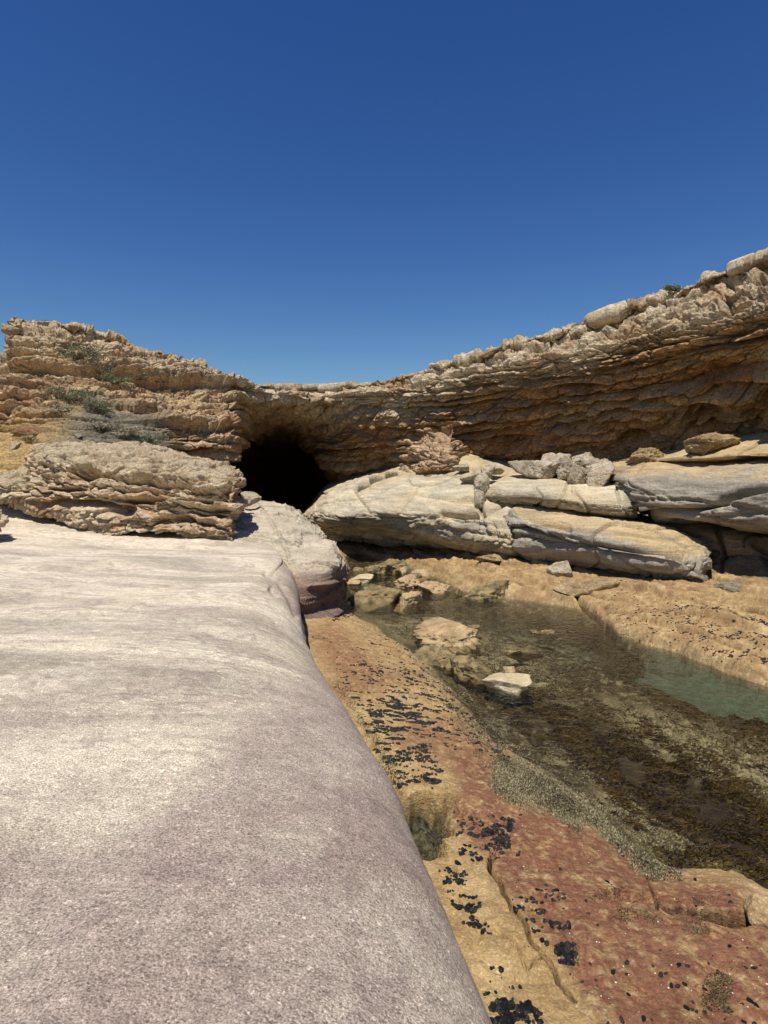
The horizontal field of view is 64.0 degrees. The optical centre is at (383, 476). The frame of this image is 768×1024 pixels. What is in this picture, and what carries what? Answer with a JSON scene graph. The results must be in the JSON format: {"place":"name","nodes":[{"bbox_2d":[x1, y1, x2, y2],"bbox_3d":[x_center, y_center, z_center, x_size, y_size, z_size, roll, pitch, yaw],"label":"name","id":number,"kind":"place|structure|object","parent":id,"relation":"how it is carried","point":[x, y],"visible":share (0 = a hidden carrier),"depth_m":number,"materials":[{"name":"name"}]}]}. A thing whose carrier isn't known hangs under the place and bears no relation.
{"place":"outdoors","nodes":[
{"label":"outdoors","id":0,"kind":"place"},
{"bbox_2d":[0,503,491,1023],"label":"rock slab","id":1,"kind":"object","parent":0,"point":[202,819],"visible":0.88,"depth_m":3.02,"materials":[{"name":"stone"}]},
{"bbox_2d":[0,509,8,531],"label":"layered boulder","id":2,"kind":"object","parent":1,"relation":"on","point":[4,520],"visible":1,"depth_m":14.41,"materials":[{"name":"stone"}]},
{"bbox_2d":[0,439,247,540],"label":"layered boulder","id":3,"kind":"object","parent":1,"relation":"on","point":[118,488],"visible":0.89,"depth_m":15.50,"materials":[{"name":"stone"}]},
{"bbox_2d":[240,491,261,505],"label":"rock","id":4,"kind":"object","parent":1,"relation":"on","point":[252,498],"visible":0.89,"depth_m":18.38,"materials":[{"name":"stone"}]},
{"bbox_2d":[0,247,767,511],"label":"cliff","id":5,"kind":"structure","parent":0,"point":[662,370],"depth_m":22.71,"materials":[{"name":"stone"}]},
{"bbox_2d":[9,443,21,449],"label":"rock","id":6,"kind":"object","parent":5,"relation":"on","point":[14,446],"visible":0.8,"depth_m":20.61,"materials":[{"name":"stone"}]},
{"bbox_2d":[11,426,40,435],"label":"rock","id":7,"kind":"object","parent":5,"relation":"on","point":[32,430],"visible":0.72,"depth_m":20.84,"materials":[{"name":"stone"}]},
{"bbox_2d":[21,435,38,439],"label":"shrub","id":8,"kind":"object","parent":5,"relation":"on","point":[25,437],"visible":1,"depth_m":20.70,"materials":[{"name":"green plant"}]},
{"bbox_2d":[35,403,71,413],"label":"shrub","id":9,"kind":"object","parent":5,"relation":"on","point":[64,408],"visible":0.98,"depth_m":21.14,"materials":[{"name":"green plant"}]},
{"bbox_2d":[39,384,99,401],"bbox_3d":[-11.159,-2.862,21.759,2.104,0.714,1.180,0,0,0],"label":"shrub","id":10,"kind":"object","parent":5,"relation":"on","point":[82,394],"visible":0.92,"depth_m":21.55,"materials":[{"name":"green plant"}]},
{"bbox_2d":[56,339,103,359],"bbox_3d":[-11.433,-4.666,22.981,1.940,0.880,1.042,0,0,0],"label":"shrub","id":11,"kind":"object","parent":5,"relation":"on","point":[77,357],"visible":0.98,"depth_m":22.97,"materials":[{"name":"green plant"}]},
{"bbox_2d":[74,398,117,412],"bbox_3d":[-9.951,-2.465,21.389,1.490,0.619,0.728,0,0,0],"label":"shrub","id":12,"kind":"object","parent":5,"relation":"on","point":[100,406],"visible":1,"depth_m":21.30,"materials":[{"name":"green plant"}]},
{"bbox_2d":[77,419,122,431],"bbox_3d":[-9.534,-1.728,20.798,1.651,0.441,0.781,0,0,0],"label":"shrub","id":13,"kind":"object","parent":5,"relation":"on","point":[101,425],"visible":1,"depth_m":20.75,"materials":[{"name":"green plant"}]},
{"bbox_2d":[84,352,120,374],"bbox_3d":[-10.659,-4.291,23.299,1.568,0.952,1.018,0,0,0],"label":"shrub","id":14,"kind":"object","parent":5,"relation":"on","point":[106,371],"visible":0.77,"depth_m":23.22,"materials":[{"name":"green plant"}]},
{"bbox_2d":[93,370,133,384],"bbox_3d":[-9.874,-3.612,22.653,1.559,0.564,0.692,0,0,0],"label":"shrub","id":15,"kind":"object","parent":5,"relation":"on","point":[109,375],"visible":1,"depth_m":22.59,"materials":[{"name":"green plant"}]},
{"bbox_2d":[110,424,148,439],"bbox_3d":[-8.702,-1.504,20.885,1.375,0.530,0.719,0,0,0],"label":"shrub","id":16,"kind":"object","parent":5,"relation":"on","point":[128,430],"visible":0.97,"depth_m":20.84,"materials":[{"name":"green plant"}]},
{"bbox_2d":[139,431,170,444],"bbox_3d":[-7.883,-1.268,21.118,1.110,0.621,0.550,0,0,0],"label":"shrub","id":17,"kind":"object","parent":5,"relation":"on","point":[160,438],"visible":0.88,"depth_m":21.05,"materials":[{"name":"green plant"}]},
{"bbox_2d":[659,283,683,291],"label":"shrub","id":18,"kind":"object","parent":5,"relation":"on","point":[667,287],"visible":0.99,"depth_m":18.86,"materials":[{"name":"green plant"}]},
{"bbox_2d":[0,0,767,384],"label":"sky","id":19,"kind":"structure","parent":0,"point":[260,191],"materials":[{"name":"blue"}]},
{"bbox_2d":[302,541,767,1023],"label":"rock shelf","id":20,"kind":"object","parent":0,"point":[553,990],"visible":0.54,"depth_m":6.11,"materials":[{"name":"beige stone"}]},
{"bbox_2d":[236,500,350,618],"bbox_3d":[-3.456,2.254,19.137,4.735,2.925,15.251,0,0,-17],"label":"rock block","id":21,"kind":"object","parent":20,"relation":"on","point":[314,559],"visible":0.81,"depth_m":14.06,"materials":[{"name":"stone"}]},
{"bbox_2d":[345,579,360,589],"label":"rubble stone","id":22,"kind":"object","parent":20,"relation":"on","point":[350,583],"visible":0.91,"depth_m":17.90,"materials":[{"name":"beige stone"}]},
{"bbox_2d":[344,574,373,588],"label":"pool rock","id":23,"kind":"object","parent":20,"relation":"on","point":[365,578],"visible":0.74,"depth_m":18.25,"materials":[{"name":"beige stone"}]},
{"bbox_2d":[347,585,401,612],"bbox_3d":[-0.238,3.128,15.597,1.384,0.780,1.109,0,0,0],"label":"pool rock","id":24,"kind":"object","parent":20,"relation":"on","point":[375,595],"visible":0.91,"depth_m":15.35,"materials":[{"name":"beige stone"}]},
{"bbox_2d":[362,564,387,577],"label":"pool rock","id":25,"kind":"object","parent":20,"relation":"on","point":[378,570],"visible":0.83,"depth_m":19.91,"materials":[{"name":"beige stone"}]},
{"bbox_2d":[392,568,401,578],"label":"rubble stone","id":26,"kind":"object","parent":20,"relation":"on","point":[397,571],"visible":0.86,"depth_m":19.87,"materials":[{"name":"brown stone"}]},
{"bbox_2d":[399,567,406,576],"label":"rubble stone","id":27,"kind":"object","parent":20,"relation":"on","point":[403,570],"visible":0.66,"depth_m":20.11,"materials":[{"name":"beige stone"}]},
{"bbox_2d":[394,574,419,592],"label":"pool rock","id":28,"kind":"object","parent":20,"relation":"on","point":[408,582],"visible":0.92,"depth_m":17.48,"materials":[{"name":"beige stone"}]},
{"bbox_2d":[393,591,422,615],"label":"pool rock","id":29,"kind":"object","parent":20,"relation":"on","point":[414,598],"visible":0.98,"depth_m":15.19,"materials":[{"name":"beige stone"}]},
{"bbox_2d":[302,452,517,555],"bbox_3d":[0.302,1.209,26.683,7.123,5.643,17.231,0,0,-44],"label":"rock outcrop","id":30,"kind":"object","parent":20,"relation":"on","point":[410,508],"visible":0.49,"depth_m":22.29,"materials":[{"name":"stone"}]},
{"bbox_2d":[356,483,369,491],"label":"grass tuft","id":31,"kind":"object","parent":30,"relation":"on","point":[360,488],"visible":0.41,"depth_m":25.53,"materials":[{"name":"beige plant"}]},
{"bbox_2d":[368,473,383,483],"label":"grass tuft","id":32,"kind":"object","parent":30,"relation":"on","point":[372,479],"visible":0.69,"depth_m":25.91,"materials":[{"name":"beige plant"}]},
{"bbox_2d":[384,470,397,478],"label":"grass tuft","id":33,"kind":"object","parent":30,"relation":"on","point":[388,475],"visible":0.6,"depth_m":25.93,"materials":[{"name":"beige plant"}]},
{"bbox_2d":[452,463,468,471],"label":"rock","id":34,"kind":"object","parent":30,"relation":"on","point":[463,467],"visible":1,"depth_m":22.58,"materials":[{"name":"stone"}]},
{"bbox_2d":[460,472,479,482],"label":"rock","id":35,"kind":"object","parent":30,"relation":"on","point":[469,478],"visible":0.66,"depth_m":21.59,"materials":[{"name":"stone"}]},
{"bbox_2d":[474,489,486,508],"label":"rock","id":36,"kind":"object","parent":30,"relation":"on","point":[480,499],"visible":0.98,"depth_m":19.89,"materials":[{"name":"stone"}]},
{"bbox_2d":[474,473,489,493],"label":"rock","id":37,"kind":"object","parent":30,"relation":"on","point":[481,481],"visible":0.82,"depth_m":20.27,"materials":[{"name":"stone"}]},
{"bbox_2d":[481,465,495,478],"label":"rock","id":38,"kind":"object","parent":30,"relation":"on","point":[488,470],"visible":0.67,"depth_m":21.40,"materials":[{"name":"stone"}]},
{"bbox_2d":[492,467,504,474],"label":"rock","id":39,"kind":"object","parent":30,"relation":"on","point":[498,471],"visible":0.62,"depth_m":21.90,"materials":[{"name":"stone"}]},
{"bbox_2d":[411,573,421,578],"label":"rubble stone","id":40,"kind":"object","parent":20,"relation":"on","point":[419,575],"visible":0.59,"depth_m":19.14,"materials":[{"name":"beige stone"}]},
{"bbox_2d":[411,569,430,581],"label":"rubble stone","id":41,"kind":"object","parent":20,"relation":"on","point":[425,574],"visible":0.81,"depth_m":19.70,"materials":[{"name":"beige stone"}]},
{"bbox_2d":[417,581,449,596],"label":"pool rock","id":42,"kind":"object","parent":20,"relation":"on","point":[436,588],"visible":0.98,"depth_m":16.86,"materials":[{"name":"beige stone"}]},
{"bbox_2d":[413,645,455,674],"bbox_3d":[0.799,3.194,10.532,1.040,0.579,0.543,0,0,31],"label":"pool rock","id":43,"kind":"object","parent":20,"relation":"on","point":[435,657],"visible":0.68,"depth_m":10.33,"materials":[{"name":"beige stone"}]},
{"bbox_2d":[412,616,480,655],"bbox_3d":[1.214,3.134,12.682,1.321,0.463,2.990,0,0,0],"label":"pool rock","id":44,"kind":"object","parent":20,"relation":"on","point":[448,633],"visible":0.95,"depth_m":11.74,"materials":[{"name":"beige stone"}]},
{"bbox_2d":[455,587,462,596],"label":"rubble stone","id":45,"kind":"object","parent":20,"relation":"on","point":[458,591],"visible":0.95,"depth_m":16.54,"materials":[{"name":"beige stone"}]},
{"bbox_2d":[450,655,492,686],"bbox_3d":[1.406,3.119,9.778,0.639,0.473,0.749,0,0,0],"label":"pool rock","id":46,"kind":"object","parent":20,"relation":"on","point":[469,670],"visible":0.98,"depth_m":9.65,"materials":[{"name":"beige stone"}]},
{"bbox_2d":[467,625,480,628],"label":"rubble stone","id":47,"kind":"object","parent":20,"relation":"on","point":[475,626],"visible":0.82,"depth_m":12.76,"materials":[{"name":"beige stone"}]},
{"bbox_2d":[461,580,509,607],"bbox_3d":[2.718,3.083,15.951,1.383,0.679,0.994,0,0,0],"label":"pool rock","id":48,"kind":"object","parent":20,"relation":"on","point":[493,591],"visible":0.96,"depth_m":15.85,"materials":[{"name":"beige stone"}]},
{"bbox_2d":[475,553,519,562],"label":"rock","id":49,"kind":"object","parent":20,"relation":"on","point":[495,558],"visible":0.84,"depth_m":18.63,"materials":[{"name":"stone"}]},
{"bbox_2d":[500,1001,507,1011],"bbox_3d":[0.611,2.701,3.128,0.040,0.032,0.060,1,-2,-6],"label":"mussel","id":50,"kind":"object","parent":20,"relation":"on","point":[503,1005],"visible":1,"depth_m":3.12,"materials":[{"name":"black"}]},
{"bbox_2d":[501,1016,506,1022],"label":"mussel","id":51,"kind":"object","parent":20,"relation":"on","point":[504,1019],"visible":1,"depth_m":3.05,"materials":[{"name":"black"}]},
{"bbox_2d":[481,673,531,696],"bbox_3d":[1.901,3.136,9.303,0.727,0.312,0.679,0,0,25],"label":"pool rock","id":52,"kind":"object","parent":20,"relation":"on","point":[516,684],"visible":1,"depth_m":9.06,"materials":[{"name":"beige stone"}]},
{"bbox_2d":[333,622,682,881],"bbox_3d":[0.039,2.991,9.141,2.354,0.527,10.250,0,0,-16],"label":"coralline algae","id":53,"kind":"object","parent":20,"relation":"on","point":[650,863],"visible":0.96,"depth_m":5.58,"materials":[{"name":"plant"}]},
{"bbox_2d":[503,650,542,661],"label":"rubble stone","id":54,"kind":"object","parent":20,"relation":"on","point":[513,654],"visible":1,"depth_m":11.02,"materials":[{"name":"brown stone"}]},
{"bbox_2d":[525,999,531,1007],"bbox_3d":[0.739,2.705,3.138,0.035,0.032,0.059,16,19,5],"label":"mussel","id":55,"kind":"object","parent":20,"relation":"on","point":[528,1002],"visible":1,"depth_m":3.14,"materials":[{"name":"black"}]},
{"bbox_2d":[527,1005,533,1011],"bbox_3d":[0.745,2.705,3.121,0.051,0.025,0.034,10,-1,-39],"label":"mussel","id":56,"kind":"object","parent":20,"relation":"on","point":[530,1008],"visible":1,"depth_m":3.11,"materials":[{"name":"black"}]},
{"bbox_2d":[312,578,767,1023],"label":"mussel bed","id":57,"kind":"object","parent":20,"relation":"on","point":[507,837],"visible":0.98,"depth_m":6.15,"materials":[{"name":"black"}]},
{"bbox_2d":[546,560,572,576],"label":"rock","id":58,"kind":"object","parent":20,"relation":"on","point":[559,569],"visible":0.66,"depth_m":16.56,"materials":[{"name":"stone"}]},
{"bbox_2d":[370,600,767,804],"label":"seaweed","id":59,"kind":"object","parent":20,"relation":"on","point":[700,728],"visible":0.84,"depth_m":10.71,"materials":[{"name":"plant"}]},
{"bbox_2d":[376,598,767,888],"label":"seaweed","id":60,"kind":"object","parent":20,"relation":"on","point":[601,765],"visible":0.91,"depth_m":7.22,"materials":[{"name":"plant"}]},
{"bbox_2d":[416,784,734,1016],"bbox_3d":[0.938,2.914,4.396,2.935,0.449,1.498,0,0,40],"label":"coralline algae","id":61,"kind":"object","parent":20,"relation":"on","point":[697,931],"visible":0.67,"depth_m":3.73,"materials":[{"name":"plant"}]},
{"bbox_2d":[553,576,652,596],"bbox_3d":[6.141,2.729,15.463,3.837,0.481,0.891,0,0,0],"label":"rock","id":62,"kind":"object","parent":20,"relation":"on","point":[579,587],"visible":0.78,"depth_m":15.18,"materials":[{"name":"stone"}]},
{"bbox_2d":[447,641,767,869],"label":"coralline algae","id":63,"kind":"object","parent":20,"relation":"on","point":[669,843],"visible":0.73,"depth_m":7.25,"materials":[{"name":"green plant"}]},
{"bbox_2d":[503,505,712,582],"bbox_3d":[6.076,2.172,18.966,8.498,2.768,6.062,0,0,39],"label":"rock ledge","id":64,"kind":"object","parent":20,"relation":"on","point":[588,541],"visible":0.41,"depth_m":16.12,"materials":[{"name":"stone"}]},
{"bbox_2d":[485,468,637,518],"bbox_3d":[5.428,0.505,20.507,6.547,1.943,4.715,0,0,37],"label":"rock ledge","id":65,"kind":"object","parent":64,"relation":"on","point":[511,486],"visible":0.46,"depth_m":18.17,"materials":[{"name":"stone"}]},
{"bbox_2d":[507,460,555,478],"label":"rubble rock","id":66,"kind":"object","parent":65,"relation":"on","point":[537,469],"visible":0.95,"depth_m":19.69,"materials":[{"name":"stone"}]},
{"bbox_2d":[540,452,571,474],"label":"rubble rock","id":67,"kind":"object","parent":65,"relation":"on","point":[551,457],"visible":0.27,"depth_m":19.93,"materials":[{"name":"stone"}]},
{"bbox_2d":[554,454,584,480],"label":"rubble rock","id":68,"kind":"object","parent":65,"relation":"on","point":[563,468],"visible":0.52,"depth_m":19.23,"materials":[{"name":"stone"}]},
{"bbox_2d":[567,464,585,484],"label":"rubble rock","id":69,"kind":"object","parent":65,"relation":"on","point":[576,475],"visible":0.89,"depth_m":18.73,"materials":[{"name":"stone"}]},
{"bbox_2d":[572,452,591,477],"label":"rubble rock","id":70,"kind":"object","parent":65,"relation":"on","point":[577,459],"visible":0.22,"depth_m":19.80,"materials":[{"name":"stone"}]},
{"bbox_2d":[580,455,598,476],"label":"rubble rock","id":71,"kind":"object","parent":65,"relation":"on","point":[587,461],"visible":0.39,"depth_m":19.32,"materials":[{"name":"stone"}]},
{"bbox_2d":[586,458,615,486],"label":"rubble rock","id":72,"kind":"object","parent":65,"relation":"on","point":[600,472],"visible":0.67,"depth_m":18.54,"materials":[{"name":"stone"}]},
{"bbox_2d":[641,1015,645,1021],"bbox_3d":[1.292,2.700,3.057,0.022,0.019,0.033,0,0,27],"label":"mussel","id":73,"kind":"object","parent":20,"relation":"on","point":[643,1017],"visible":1,"depth_m":3.06,"materials":[{"name":"black"}]},
{"bbox_2d":[610,456,767,533],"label":"rock ledge","id":74,"kind":"object","parent":20,"relation":"on","point":[733,494],"visible":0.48,"depth_m":15.60,"materials":[{"name":"stone"}]},
{"bbox_2d":[625,447,666,463],"bbox_3d":[8.238,-0.584,19.035,1.603,0.595,1.135,0,0,-42],"label":"rock mound","id":75,"kind":"object","parent":74,"relation":"on","point":[649,454],"visible":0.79,"depth_m":18.62,"materials":[{"name":"stone"}]},
{"bbox_2d":[611,432,767,462],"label":"rock ledge","id":76,"kind":"object","parent":74,"relation":"on","point":[751,446],"visible":0.43,"depth_m":16.32,"materials":[{"name":"stone"}]},
{"bbox_2d":[683,432,740,454],"bbox_3d":[9.033,-0.850,17.119,1.535,0.783,1.599,0,0,-11],"label":"rock mound","id":77,"kind":"object","parent":76,"relation":"on","point":[703,444],"visible":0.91,"depth_m":16.54,"materials":[{"name":"stone"}]},
{"bbox_2d":[636,514,767,579],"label":"rock ledge","id":78,"kind":"object","parent":20,"relation":"on","point":[735,552],"visible":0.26,"depth_m":15.31,"materials":[{"name":"stone"}]},
{"bbox_2d":[714,580,742,591],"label":"rock","id":79,"kind":"object","parent":20,"relation":"on","point":[733,586],"visible":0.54,"depth_m":13.48,"materials":[{"name":"stone"}]},
{"bbox_2d":[746,997,753,1003],"bbox_3d":[1.879,2.691,3.152,0.026,0.021,0.039,16,-4,-37],"label":"mussel","id":80,"kind":"object","parent":20,"relation":"on","point":[748,999],"visible":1,"depth_m":3.15,"materials":[{"name":"black"}]},
{"bbox_2d":[743,893,767,927],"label":"rock","id":81,"kind":"object","parent":20,"relation":"on","point":[756,907],"visible":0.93,"depth_m":3.85,"materials":[{"name":"beige stone"}]},
{"bbox_2d":[343,554,765,806],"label":"water","id":82,"kind":"structure","parent":0,"point":[391,579],"depth_m":13.79,"materials":[{"name":"liquid"}]},
{"bbox_2d":[353,567,363,571],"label":"rubble stone","id":83,"kind":"object","parent":82,"relation":"in","point":[357,569],"visible":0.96,"depth_m":20.54,"materials":[{"name":"beige stone"}]},
{"bbox_2d":[380,560,413,574],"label":"pool rock","id":84,"kind":"object","parent":82,"relation":"in","point":[395,564],"visible":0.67,"depth_m":20.92,"materials":[{"name":"beige stone"}]},
{"bbox_2d":[503,666,515,672],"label":"rubble stone","id":85,"kind":"object","parent":82,"relation":"in","point":[509,669],"visible":0.91,"depth_m":9.93,"materials":[{"name":"beige stone"}]},
{"bbox_2d":[539,629,554,634],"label":"rubble stone","id":86,"kind":"object","parent":82,"relation":"in","point":[549,632],"visible":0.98,"depth_m":12.36,"materials":[{"name":"beige stone"}]}
]}

